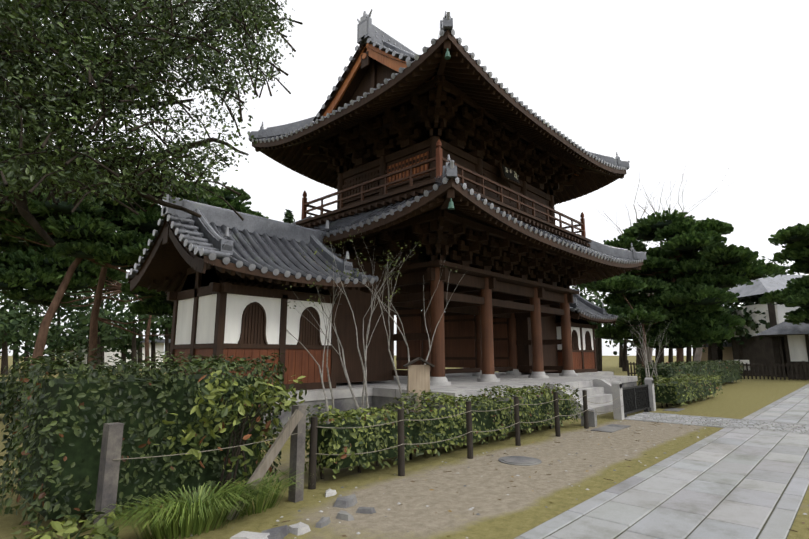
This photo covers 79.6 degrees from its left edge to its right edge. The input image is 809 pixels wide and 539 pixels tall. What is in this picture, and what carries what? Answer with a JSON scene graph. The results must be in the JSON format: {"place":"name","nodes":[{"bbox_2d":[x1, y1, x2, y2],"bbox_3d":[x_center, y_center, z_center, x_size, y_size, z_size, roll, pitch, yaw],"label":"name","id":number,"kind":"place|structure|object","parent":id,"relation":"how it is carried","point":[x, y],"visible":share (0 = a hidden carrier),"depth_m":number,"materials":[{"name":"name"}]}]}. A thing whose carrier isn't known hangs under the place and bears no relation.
{"place":"outdoors","nodes":[
{"label":"outdoors","id":0,"kind":"place"},
{"bbox_2d":[0,355,808,538],"bbox_3d":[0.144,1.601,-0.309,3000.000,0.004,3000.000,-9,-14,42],"label":"ground","id":1,"kind":"structure","parent":0,"point":[520,509],"depth_m":6.30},
{"bbox_2d":[0,374,39,413],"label":"hedge","id":2,"kind":"object","parent":1,"relation":"on","point":[2,391],"visible":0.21,"depth_m":12.30,"materials":[{"name":"green plant"}]},
{"bbox_2d":[0,235,151,373],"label":"pine tree","id":3,"kind":"object","parent":1,"relation":"on","point":[38,271],"visible":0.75,"depth_m":28.34,"materials":[{"name":"green plant"}]},
{"bbox_2d":[88,267,173,373],"bbox_3d":[-10.739,2.338,27.349,11.313,8.574,5.977,1,-10,-4],"label":"pine tree","id":4,"kind":"object","parent":1,"relation":"on","point":[155,303],"visible":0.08,"depth_m":25.62,"materials":[{"name":"green plant"}]},
{"bbox_2d":[0,166,268,370],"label":"pine tree","id":5,"kind":"object","parent":1,"relation":"on","point":[85,230],"visible":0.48,"depth_m":22.04,"materials":[{"name":"green plant"}]},
{"bbox_2d":[0,345,286,530],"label":"tall hedge","id":6,"kind":"object","parent":1,"relation":"on","point":[67,417],"visible":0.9,"depth_m":4.91,"materials":[{"name":"green plant"}]},
{"bbox_2d":[0,0,302,246],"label":"broadleaf tree","id":7,"kind":"object","parent":1,"relation":"on","point":[66,162],"visible":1,"depth_m":7.47,"materials":[{"name":"green plant"}]},
{"bbox_2d":[10,368,318,538],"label":"shrub","id":8,"kind":"object","parent":1,"relation":"on","point":[198,515],"visible":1,"depth_m":4.89,"materials":[{"name":"green plant"}]},
{"bbox_2d":[92,404,306,536],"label":"concrete fence posts","id":9,"kind":"object","parent":1,"relation":"on","point":[110,459],"visible":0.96,"depth_m":5.08,"materials":[{"name":"grey concrete"}]},
{"bbox_2d":[230,488,375,538],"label":"border rocks","id":10,"kind":"object","parent":1,"relation":"on","point":[297,529],"visible":0.83,"depth_m":4.62,"materials":[{"name":"stone"}]},
{"bbox_2d":[286,261,366,423],"bbox_3d":[-1.899,1.643,10.658,3.070,3.834,2.262,-9,-14,42],"label":"bare shrub","id":11,"kind":"object","parent":1,"relation":"on","point":[321,375],"visible":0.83,"depth_m":10.55,"materials":[{"name":"grey plant"}]},
{"bbox_2d":[282,228,421,418],"bbox_3d":[-1.268,1.296,11.644,3.132,4.863,2.231,1,-10,-6],"label":"bare shrub","id":12,"kind":"object","parent":1,"relation":"on","point":[364,368],"visible":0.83,"depth_m":11.19,"materials":[{"name":"grey plant"}]},
{"bbox_2d":[0,209,799,374],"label":"background trees","id":13,"kind":"object","parent":1,"relation":"on","point":[17,325],"visible":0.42,"depth_m":47.11,"materials":[{"name":"green plant"}]},
{"bbox_2d":[340,235,466,413],"bbox_3d":[0.014,1.421,11.129,2.133,4.440,3.284,-9,-14,42],"label":"bare shrub","id":14,"kind":"object","parent":1,"relation":"on","point":[397,378],"visible":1,"depth_m":11.12,"materials":[{"name":"grey plant"}]},
{"bbox_2d":[403,357,434,411],"bbox_3d":[0.262,2.410,8.799,0.566,1.616,0.200,2,-10,-12],"label":"wooden signboard","id":15,"kind":"object","parent":1,"relation":"on","point":[418,378],"visible":0.79,"depth_m":8.84,"materials":[{"name":"brown wood"}]},
{"bbox_2d":[65,275,808,382],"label":"buildings","id":16,"kind":"structure","parent":1,"relation":"on","point":[780,349],"depth_m":38.22,"materials":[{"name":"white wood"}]},
{"bbox_2d":[304,383,583,478],"bbox_3d":[1.300,2.738,9.035,1.099,1.110,7.473,-9,-14,42],"label":"low hedge","id":17,"kind":"object","parent":1,"relation":"on","point":[341,437],"visible":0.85,"depth_m":7.62,"materials":[{"name":"green plant"}]},
{"bbox_2d":[262,371,637,435],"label":"stone platform","id":18,"kind":"structure","parent":1,"relation":"on","point":[597,386],"depth_m":12.98,"materials":[{"name":"stone"}]},
{"bbox_2d":[167,256,393,390],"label":"stair house","id":19,"kind":"structure","parent":18,"relation":"on","point":[213,315],"depth_m":11.44,"materials":[{"name":"brown wood"}]},
{"bbox_2d":[126,185,377,293],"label":"roof","id":20,"kind":"structure","parent":19,"relation":"on","point":[248,250],"depth_m":11.40,"materials":[{"name":"grey tile"}]},
{"bbox_2d":[296,75,596,385],"bbox_3d":[1.895,-0.267,18.477,6.960,8.560,10.200,-9,-14,42],"label":"temple gate","id":21,"kind":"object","parent":18,"relation":"on","point":[485,305],"visible":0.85,"depth_m":16.12,"materials":[{"name":"brown wood"}]},
{"bbox_2d":[247,9,646,284],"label":"sanmon gate roofs","id":22,"kind":"structure","parent":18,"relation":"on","point":[382,70],"depth_m":15.26,"materials":[{"name":"grey tile"}]},
{"bbox_2d":[499,305,597,372],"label":"stair house","id":23,"kind":"structure","parent":18,"relation":"on","point":[583,345],"depth_m":22.19,"materials":[{"name":"brown wood"}]},
{"bbox_2d":[550,286,617,323],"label":"roof","id":24,"kind":"structure","parent":23,"relation":"on","point":[582,308],"depth_m":23.38,"materials":[{"name":"grey tile"}]},
{"bbox_2d":[308,390,621,489],"bbox_3d":[2.334,2.870,9.156,9.444,0.986,0.392,9,-14,-43],"label":"rope fence","id":25,"kind":"object","parent":1,"relation":"on","point":[313,453],"visible":0.92,"depth_m":7.49,"materials":[{"name":"brown wood"}]},
{"bbox_2d":[190,411,808,537],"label":"ground litter","id":26,"kind":"object","parent":1,"relation":"on","point":[518,475],"visible":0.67,"depth_m":6.42,"materials":[{"name":"plant"}]},
{"bbox_2d":[580,409,596,426],"bbox_3d":[4.318,3.482,11.367,0.300,0.385,0.300,-6,-12,31],"label":"stone stub","id":27,"kind":"object","parent":1,"relation":"on","point":[592,419],"visible":0.68,"depth_m":11.23,"materials":[{"name":"stone"}]},
{"bbox_2d":[498,408,683,465],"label":"ground cover plates","id":28,"kind":"object","parent":1,"relation":"on","point":[528,461],"visible":1,"depth_m":7.74,"materials":[{"name":"stone"}]},
{"bbox_2d":[593,275,665,383],"bbox_3d":[12.075,3.462,26.902,4.108,6.210,3.466,-9,-14,42],"label":"pine tree","id":29,"kind":"object","parent":1,"relation":"on","point":[617,284],"visible":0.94,"depth_m":26.43,"materials":[{"name":"green plant"}]},
{"bbox_2d":[611,378,655,419],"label":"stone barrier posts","id":30,"kind":"object","parent":1,"relation":"on","point":[632,399],"visible":0.98,"depth_m":13.40,"materials":[{"name":"stone"}]},
{"bbox_2d":[618,313,651,377],"bbox_3d":[8.747,3.232,18.036,1.090,3.268,2.740,-5,-11,27],"label":"bare shrub","id":31,"kind":"object","parent":1,"relation":"on","point":[648,373],"visible":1,"depth_m":17.63,"materials":[{"name":"grey plant"}]},
{"bbox_2d":[638,324,672,383],"bbox_3d":[9.470,3.377,18.228,1.285,3.056,1.796,-5,-11,27],"label":"bare shrub","id":32,"kind":"object","parent":1,"relation":"on","point":[657,356],"visible":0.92,"depth_m":18.34,"materials":[{"name":"grey plant"}]},
{"bbox_2d":[603,166,736,367],"bbox_3d":[19.128,0.166,39.882,10.216,17.265,11.906,2,-10,-12],"label":"tall bare tree","id":33,"kind":"object","parent":1,"relation":"on","point":[698,353],"visible":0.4,"depth_m":37.19,"materials":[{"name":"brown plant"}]},
{"bbox_2d":[572,208,786,362],"bbox_3d":[16.091,1.630,29.149,10.654,10.608,7.080,-9,-14,42],"label":"pine tree","id":34,"kind":"object","parent":1,"relation":"on","point":[689,265],"visible":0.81,"depth_m":27.89,"materials":[{"name":"green plant"}]},
{"bbox_2d":[643,372,722,407],"bbox_3d":[9.942,4.195,17.098,1.235,1.039,6.109,-9,-14,42],"label":"hedge","id":35,"kind":"object","parent":1,"relation":"on","point":[684,389],"visible":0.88,"depth_m":15.85,"materials":[{"name":"green plant"}]},
{"bbox_2d":[635,359,743,385],"bbox_3d":[14.912,5.223,24.494,1.543,1.313,15.390,-9,-14,42],"label":"tall hedge","id":36,"kind":"object","parent":1,"relation":"on","point":[727,371],"visible":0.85,"depth_m":22.28,"materials":[{"name":"green plant"}]},
{"bbox_2d":[758,223,808,324],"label":"pine tree","id":37,"kind":"object","parent":1,"relation":"on","point":[794,239],"visible":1,"depth_m":30.82,"materials":[{"name":"green plant"}]},
{"bbox_2d":[0,0,808,355],"label":"sky","id":38,"kind":"structure","parent":0,"point":[709,88],"materials":[{"name":"white"}]},
{"bbox_2d":[514,384,808,538],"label":"stone paving","id":39,"kind":"structure","parent":0,"point":[746,477],"depth_m":5.92,"materials":[{"name":"stone"}]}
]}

